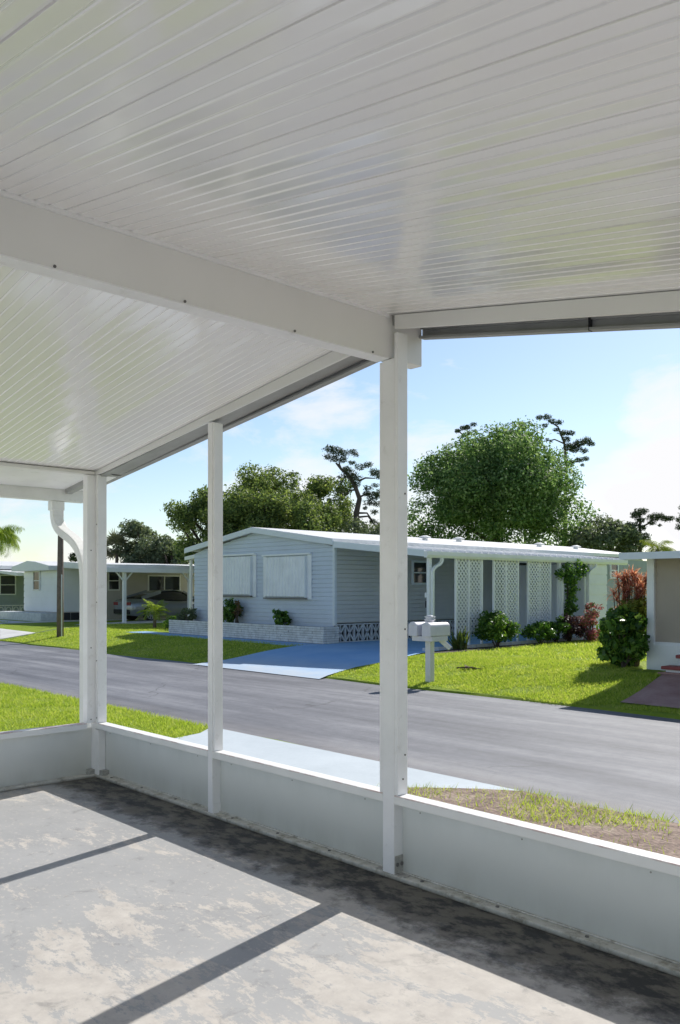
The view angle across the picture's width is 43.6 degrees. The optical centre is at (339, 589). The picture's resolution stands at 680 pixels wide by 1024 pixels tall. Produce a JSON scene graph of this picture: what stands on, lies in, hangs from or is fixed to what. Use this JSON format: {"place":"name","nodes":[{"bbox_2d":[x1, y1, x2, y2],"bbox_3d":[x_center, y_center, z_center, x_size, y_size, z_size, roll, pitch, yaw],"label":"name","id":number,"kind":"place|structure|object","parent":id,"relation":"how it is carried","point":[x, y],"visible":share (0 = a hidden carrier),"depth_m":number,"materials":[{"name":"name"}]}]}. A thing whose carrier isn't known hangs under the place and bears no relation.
{"place":"outdoors","nodes":[
{"label":"outdoors","id":0,"kind":"place"},
{"bbox_2d":[0,620,24,621],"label":"path","id":1,"kind":"structure","parent":0,"point":[10,621],"depth_m":33.85,"materials":[{"name":"concrete"}]},
{"bbox_2d":[0,618,193,638],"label":"driveway","id":2,"kind":"structure","parent":0,"point":[6,633],"depth_m":31.62,"materials":[{"name":"concrete"}]},
{"bbox_2d":[113,589,194,620],"bbox_3d":[-7.303,0.651,35.999,4.332,1.292,1.875,0,0,-43],"label":"parked car","id":3,"kind":"object","parent":2,"relation":"on","point":[175,601],"visible":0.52,"depth_m":34.99,"materials":[{"name":"silver metal"}]},
{"bbox_2d":[129,631,313,645],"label":"path","id":4,"kind":"structure","parent":0,"point":[233,639],"depth_m":21.74,"materials":[{"name":"blue paint"}]},
{"bbox_2d":[0,777,679,1023],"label":"carport floor","id":5,"kind":"structure","parent":0,"point":[119,904],"depth_m":3.50,"materials":[{"name":"concrete"}]},
{"bbox_2d":[0,0,679,977],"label":"carport","id":6,"kind":"object","parent":5,"relation":"on","point":[218,218],"visible":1,"depth_m":3.18,"materials":[{"name":"metal"}]},
{"bbox_2d":[0,641,679,823],"bbox_3d":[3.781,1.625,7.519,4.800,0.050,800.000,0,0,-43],"label":"road","id":7,"kind":"structure","parent":0,"point":[618,760],"depth_m":10.07,"materials":[{"name":"grey asphalt"}]},
{"bbox_2d":[0,619,679,854],"bbox_3d":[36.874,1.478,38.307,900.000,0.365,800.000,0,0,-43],"label":"ground","id":8,"kind":"structure","parent":0,"point":[36,627],"depth_m":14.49,"materials":[{"name":"green plant"}]},
{"bbox_2d":[0,561,23,610],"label":"mobile home","id":9,"kind":"object","parent":8,"relation":"on","point":[11,590],"visible":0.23,"depth_m":43.15,"materials":[{"name":"green metal"}]},
{"bbox_2d":[0,575,15,594],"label":"window","id":10,"kind":"structure","parent":9,"relation":"in","point":[7,582],"depth_m":43.02,"materials":[{"name":"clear glass"}]},
{"bbox_2d":[0,525,24,557],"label":"queen palm","id":11,"kind":"object","parent":8,"relation":"on","point":[8,537],"visible":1,"depth_m":26.16,"materials":[{"name":"green plant"}]},
{"bbox_2d":[57,511,63,636],"bbox_3d":[-8.531,-0.625,25.935,0.203,4.251,0.204,0,0,2],"label":"utility pole","id":12,"kind":"object","parent":8,"relation":"on","point":[60,592],"visible":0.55,"depth_m":25.85,"materials":[{"name":"brown wood"}]},
{"bbox_2d":[67,552,77,561],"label":"tree","id":13,"kind":"object","parent":8,"relation":"on","point":[72,557],"visible":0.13,"depth_m":59.67,"materials":[{"name":"green plant"}]},
{"bbox_2d":[0,561,194,622],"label":"mobile home","id":14,"kind":"object","parent":8,"relation":"on","point":[124,580],"visible":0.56,"depth_m":35.33,"materials":[{"name":"white"}]},
{"bbox_2d":[33,571,39,590],"bbox_3d":[-12.798,-0.364,35.859,0.044,0.837,0.673,0,0,-43],"label":"window","id":15,"kind":"structure","parent":14,"relation":"in","point":[36,574],"depth_m":35.87,"materials":[{"name":"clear glass"}]},
{"bbox_2d":[108,572,119,590],"bbox_3d":[-9.588,-0.364,36.078,0.564,0.837,0.044,0,0,-43],"label":"window","id":16,"kind":"structure","parent":14,"relation":"in","point":[113,579],"depth_m":36.07,"materials":[{"name":"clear glass"}]},
{"bbox_2d":[148,575,180,590],"bbox_3d":[-7.789,-0.245,37.751,1.656,0.764,0.044,0,0,-43],"label":"window","id":17,"kind":"structure","parent":14,"relation":"in","point":[155,582],"depth_m":37.74,"materials":[{"name":"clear glass"}]},
{"bbox_2d":[107,528,131,562],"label":"fan palm","id":18,"kind":"object","parent":8,"relation":"on","point":[114,538],"visible":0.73,"depth_m":49.63,"materials":[{"name":"green plant"}]},
{"bbox_2d":[110,518,170,563],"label":"tree","id":19,"kind":"object","parent":8,"relation":"on","point":[141,548],"visible":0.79,"depth_m":49.74,"materials":[{"name":"green plant"}]},
{"bbox_2d":[136,599,170,627],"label":"young palm","id":20,"kind":"object","parent":8,"relation":"on","point":[155,612],"visible":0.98,"depth_m":28.13,"materials":[{"name":"green plant"}]},
{"bbox_2d":[161,615,176,628],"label":"leafy shrub","id":21,"kind":"object","parent":8,"relation":"on","point":[163,624],"visible":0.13,"depth_m":27.12,"materials":[{"name":"green plant"}]},
{"bbox_2d":[152,533,193,564],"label":"tree","id":22,"kind":"object","parent":8,"relation":"on","point":[165,543],"visible":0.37,"depth_m":49.31,"materials":[{"name":"green plant"}]},
{"bbox_2d":[165,615,186,627],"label":"leafy shrub","id":23,"kind":"object","parent":8,"relation":"on","point":[167,622],"visible":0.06,"depth_m":25.63,"materials":[{"name":"green plant"}]},
{"bbox_2d":[160,484,240,562],"bbox_3d":[-5.446,-1.416,34.849,4.167,5.783,4.127,0,0,-43],"label":"oak tree","id":24,"kind":"object","parent":8,"relation":"on","point":[185,517],"visible":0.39,"depth_m":33.56,"materials":[{"name":"green plant"}]},
{"bbox_2d":[198,487,282,542],"bbox_3d":[-3.729,-1.263,33.105,3.359,5.474,3.925,0,0,3],"label":"oak tree","id":25,"kind":"object","parent":8,"relation":"on","point":[244,509],"visible":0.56,"depth_m":32.20,"materials":[{"name":"green plant"}]},
{"bbox_2d":[169,620,338,643],"bbox_3d":[-2.506,1.088,22.480,0.502,0.410,6.767,0,0,-43],"label":"brick planter","id":26,"kind":"object","parent":8,"relation":"on","point":[307,634],"visible":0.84,"depth_m":21.44,"materials":[{"name":"brick"}]},
{"bbox_2d":[175,608,196,620],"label":"leafy shrub","id":27,"kind":"object","parent":26,"relation":"on","point":[182,613],"visible":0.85,"depth_m":24.43,"materials":[{"name":"green plant"}]},
{"bbox_2d":[223,598,242,622],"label":"leafy shrub","id":28,"kind":"object","parent":26,"relation":"on","point":[227,612],"visible":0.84,"depth_m":22.80,"materials":[{"name":"green plant"}]},
{"bbox_2d":[231,600,243,622],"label":"leafy shrub","id":29,"kind":"object","parent":26,"relation":"on","point":[237,612],"visible":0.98,"depth_m":22.71,"materials":[{"name":"green plant"}]},
{"bbox_2d":[272,608,291,624],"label":"leafy shrub","id":30,"kind":"object","parent":26,"relation":"on","point":[282,617],"visible":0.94,"depth_m":21.29,"materials":[{"name":"green plant"}]},
{"bbox_2d":[223,460,320,505],"bbox_3d":[-3.040,-2.005,36.331,4.373,6.933,4.392,0,0,-43],"label":"oak tree","id":31,"kind":"object","parent":8,"relation":"on","point":[264,480],"visible":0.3,"depth_m":35.81,"materials":[{"name":"green plant"}]},
{"bbox_2d":[254,491,344,532],"bbox_3d":[-1.737,-1.158,33.374,3.912,5.274,4.387,0,0,7],"label":"oak tree","id":32,"kind":"object","parent":8,"relation":"on","point":[311,515],"visible":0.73,"depth_m":32.36,"materials":[{"name":"green plant"}]},
{"bbox_2d":[299,475,355,532],"bbox_3d":[-0.573,-1.870,37.793,3.322,6.704,2.596,0,0,28],"label":"oak tree","id":33,"kind":"object","parent":8,"relation":"on","point":[321,488],"visible":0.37,"depth_m":37.57,"materials":[{"name":"green plant"}]},
{"bbox_2d":[322,444,379,530],"bbox_3d":[0.630,-2.358,35.985,2.845,7.616,0.846,0,0,0],"label":"pine tree","id":34,"kind":"object","parent":8,"relation":"on","point":[353,477],"visible":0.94,"depth_m":35.93,"materials":[{"name":"green plant"}]},
{"bbox_2d":[340,517,379,534],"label":"tree","id":35,"kind":"object","parent":8,"relation":"on","point":[364,529],"visible":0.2,"depth_m":33.43,"materials":[{"name":"green plant"}]},
{"bbox_2d":[184,527,646,644],"bbox_3d":[3.746,-0.172,27.122,15.424,2.930,10.943,0,0,-43],"label":"mobile home","id":36,"kind":"object","parent":8,"relation":"on","point":[315,578],"visible":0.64,"depth_m":21.78,"materials":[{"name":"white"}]},
{"bbox_2d":[411,560,426,584],"bbox_3d":[2.097,-0.436,22.315,0.610,0.637,0.044,0,0,-43],"label":"window","id":37,"kind":"structure","parent":36,"relation":"in","point":[418,568],"depth_m":22.29,"materials":[{"name":"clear glass"}]},
{"bbox_2d":[515,561,531,564],"bbox_3d":[5.495,-0.455,25.476,0.792,0.792,0.044,0,0,-43],"label":"window","id":38,"kind":"structure","parent":36,"relation":"in","point":[520,562],"depth_m":25.45,"materials":[{"name":"black glass"}]},
{"bbox_2d":[554,559,590,636],"bbox_3d":[5.934,0.246,21.713,1.517,2.097,0.490,0,0,-43],"label":"climbing vine","id":39,"kind":"object","parent":36,"relation":"attached to","point":[570,574],"visible":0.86,"depth_m":21.57,"materials":[{"name":"green plant"}]},
{"bbox_2d":[609,565,618,578],"bbox_3d":[7.897,-0.546,24.497,0.473,0.491,0.044,0,0,-43],"label":"window","id":40,"kind":"structure","parent":36,"relation":"in","point":[611,567],"depth_m":24.45,"materials":[{"name":"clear glass"}]},
{"bbox_2d":[408,615,450,681],"bbox_3d":[1.496,1.005,14.066,0.603,1.150,0.481,0,0,-43],"label":"mailbox","id":41,"kind":"object","parent":8,"relation":"on","point":[429,631],"visible":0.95,"depth_m":13.98,"materials":[{"name":"plastic"}]},
{"bbox_2d":[454,422,476,538],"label":"pine tree","id":42,"kind":"object","parent":8,"relation":"on","point":[463,427],"visible":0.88,"depth_m":51.95,"materials":[{"name":"green plant"}]},
{"bbox_2d":[457,665,481,669],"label":"fallen frond","id":43,"kind":"object","parent":8,"relation":"on","point":[466,667],"visible":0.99,"depth_m":14.76,"materials":[{"name":"brown plant"}]},
{"bbox_2d":[407,415,600,546],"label":"broadleaf tree","id":44,"kind":"object","parent":8,"relation":"on","point":[481,486],"visible":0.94,"depth_m":40.17,"materials":[{"name":"green plant"}]},
{"bbox_2d":[535,413,595,529],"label":"pine tree","id":45,"kind":"object","parent":8,"relation":"on","point":[575,446],"visible":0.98,"depth_m":51.91,"materials":[{"name":"green plant"}]},
{"bbox_2d":[575,614,599,641],"bbox_3d":[6.137,0.973,21.163,0.743,0.769,0.970,0,0,25],"label":"flowering shrub","id":46,"kind":"object","parent":8,"relation":"on","point":[592,634],"visible":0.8,"depth_m":20.95,"materials":[{"name":"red plant"}]},
{"bbox_2d":[583,602,603,628],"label":"variegated plant","id":47,"kind":"object","parent":8,"relation":"on","point":[591,612],"visible":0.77,"depth_m":21.36,"materials":[{"name":"pink plant"}]},
{"bbox_2d":[565,513,650,552],"bbox_3d":[12.810,-1.095,40.211,4.047,5.164,3.678,0,0,-43],"label":"tree","id":48,"kind":"object","parent":8,"relation":"on","point":[610,536],"visible":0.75,"depth_m":39.37,"materials":[{"name":"green plant"}]},
{"bbox_2d":[596,605,650,667],"bbox_3d":[4.688,0.786,13.966,0.957,1.084,1.005,0,0,20],"label":"leafy shrub","id":49,"kind":"object","parent":8,"relation":"on","point":[623,639],"visible":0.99,"depth_m":13.77,"materials":[{"name":"green plant"}]},
{"bbox_2d":[604,565,646,664],"bbox_3d":[4.977,0.431,14.494,0.925,1.765,0.946,0,0,-43],"label":"ti plant","id":50,"kind":"object","parent":8,"relation":"on","point":[638,586],"visible":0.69,"depth_m":14.43,"materials":[{"name":"red plant"}]},
{"bbox_2d":[617,597,646,666],"bbox_3d":[4.950,0.711,14.258,0.735,1.208,0.757,0,0,-43],"label":"leafy shrub","id":51,"kind":"object","parent":8,"relation":"on","point":[639,606],"visible":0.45,"depth_m":14.13,"materials":[{"name":"green plant"}]},
{"bbox_2d":[623,508,675,559],"bbox_3d":[14.405,-1.208,40.023,2.794,5.317,0.964,0,0,-1],"label":"pine tree","id":52,"kind":"object","parent":8,"relation":"on","point":[639,513],"visible":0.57,"depth_m":39.91,"materials":[{"name":"green plant"}]},
{"bbox_2d":[619,551,679,670],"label":"mobile home","id":53,"kind":"object","parent":8,"relation":"on","point":[663,598],"visible":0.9,"depth_m":13.62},
{"bbox_2d":[639,539,675,551],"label":"feather palm","id":54,"kind":"object","parent":8,"relation":"on","point":[658,546],"visible":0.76,"depth_m":35.87,"materials":[{"name":"green plant"}]},
{"bbox_2d":[661,655,679,672],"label":"steps","id":55,"kind":"structure","parent":8,"relation":"on","point":[672,668],"depth_m":13.00,"materials":[{"name":"red brick"}]},
{"bbox_2d":[675,506,679,530],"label":"pine tree","id":56,"kind":"object","parent":8,"relation":"on","point":[677,527],"visible":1,"depth_m":39.98,"materials":[{"name":"green plant"}]},
{"bbox_2d":[0,328,679,564],"label":"sky","id":57,"kind":"structure","parent":0,"point":[620,390],"materials":[{"name":"blue"}]},
{"bbox_2d":[175,729,516,790],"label":"driveway","id":58,"kind":"structure","parent":0,"point":[354,768],"depth_m":7.72,"materials":[{"name":"white concrete"}]},
{"bbox_2d":[194,634,561,678],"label":"driveway","id":59,"kind":"structure","parent":0,"point":[317,661],"depth_m":17.52,"materials":[{"name":"blue concrete"}]},
{"bbox_2d":[419,640,583,653],"bbox_3d":[5.063,1.310,20.308,9.500,0.060,0.680,0,0,-43],"label":"mulch bed","id":60,"kind":"object","parent":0,"point":[472,649],"visible":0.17,"depth_m":18.40,"materials":[{"name":"soil"}]},
{"bbox_2d":[448,627,473,649],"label":"agave","id":61,"kind":"object","parent":60,"relation":"on","point":[460,642],"visible":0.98,"depth_m":18.06,"materials":[{"name":"green plant"}]},
{"bbox_2d":[472,610,522,646],"bbox_3d":[3.513,0.888,19.002,1.225,0.872,0.953,0,0,-43],"label":"leafy shrub","id":62,"kind":"object","parent":60,"relation":"on","point":[496,627],"visible":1,"depth_m":18.85,"materials":[{"name":"green plant"}]},
{"bbox_2d":[422,637,583,650],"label":"bed kerb","id":63,"kind":"structure","parent":60,"relation":"on","point":[500,644],"depth_m":19.44,"materials":[{"name":"grey concrete"}]},
{"bbox_2d":[520,620,555,643],"bbox_3d":[4.693,1.019,20.127,1.006,0.607,0.780,0,0,-43],"label":"leafy shrub","id":64,"kind":"object","parent":60,"relation":"on","point":[541,628],"visible":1,"depth_m":20.02,"materials":[{"name":"green plant"}]},
{"bbox_2d":[546,615,570,641],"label":"leafy shrub","id":65,"kind":"object","parent":60,"relation":"on","point":[558,626],"visible":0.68,"depth_m":20.42,"materials":[{"name":"green plant"}]},
{"bbox_2d":[558,613,586,641],"bbox_3d":[5.631,0.948,20.863,0.924,0.745,0.768,0,0,-43],"label":"purple shrub","id":66,"kind":"object","parent":60,"relation":"on","point":[573,625],"visible":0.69,"depth_m":20.60,"materials":[{"name":"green plant"}]},
{"bbox_2d":[407,787,679,857],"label":"mulch bed","id":67,"kind":"object","parent":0,"point":[615,834],"visible":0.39,"depth_m":5.75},
{"bbox_2d":[621,674,679,707],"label":"path","id":68,"kind":"structure","parent":0,"point":[663,690],"depth_m":11.75,"materials":[{"name":"concrete"}]},
{"bbox_2d":[658,672,679,674],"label":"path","id":69,"kind":"structure","parent":0,"point":[660,673],"depth_m":12.97,"materials":[{"name":"grey concrete"}]}
]}

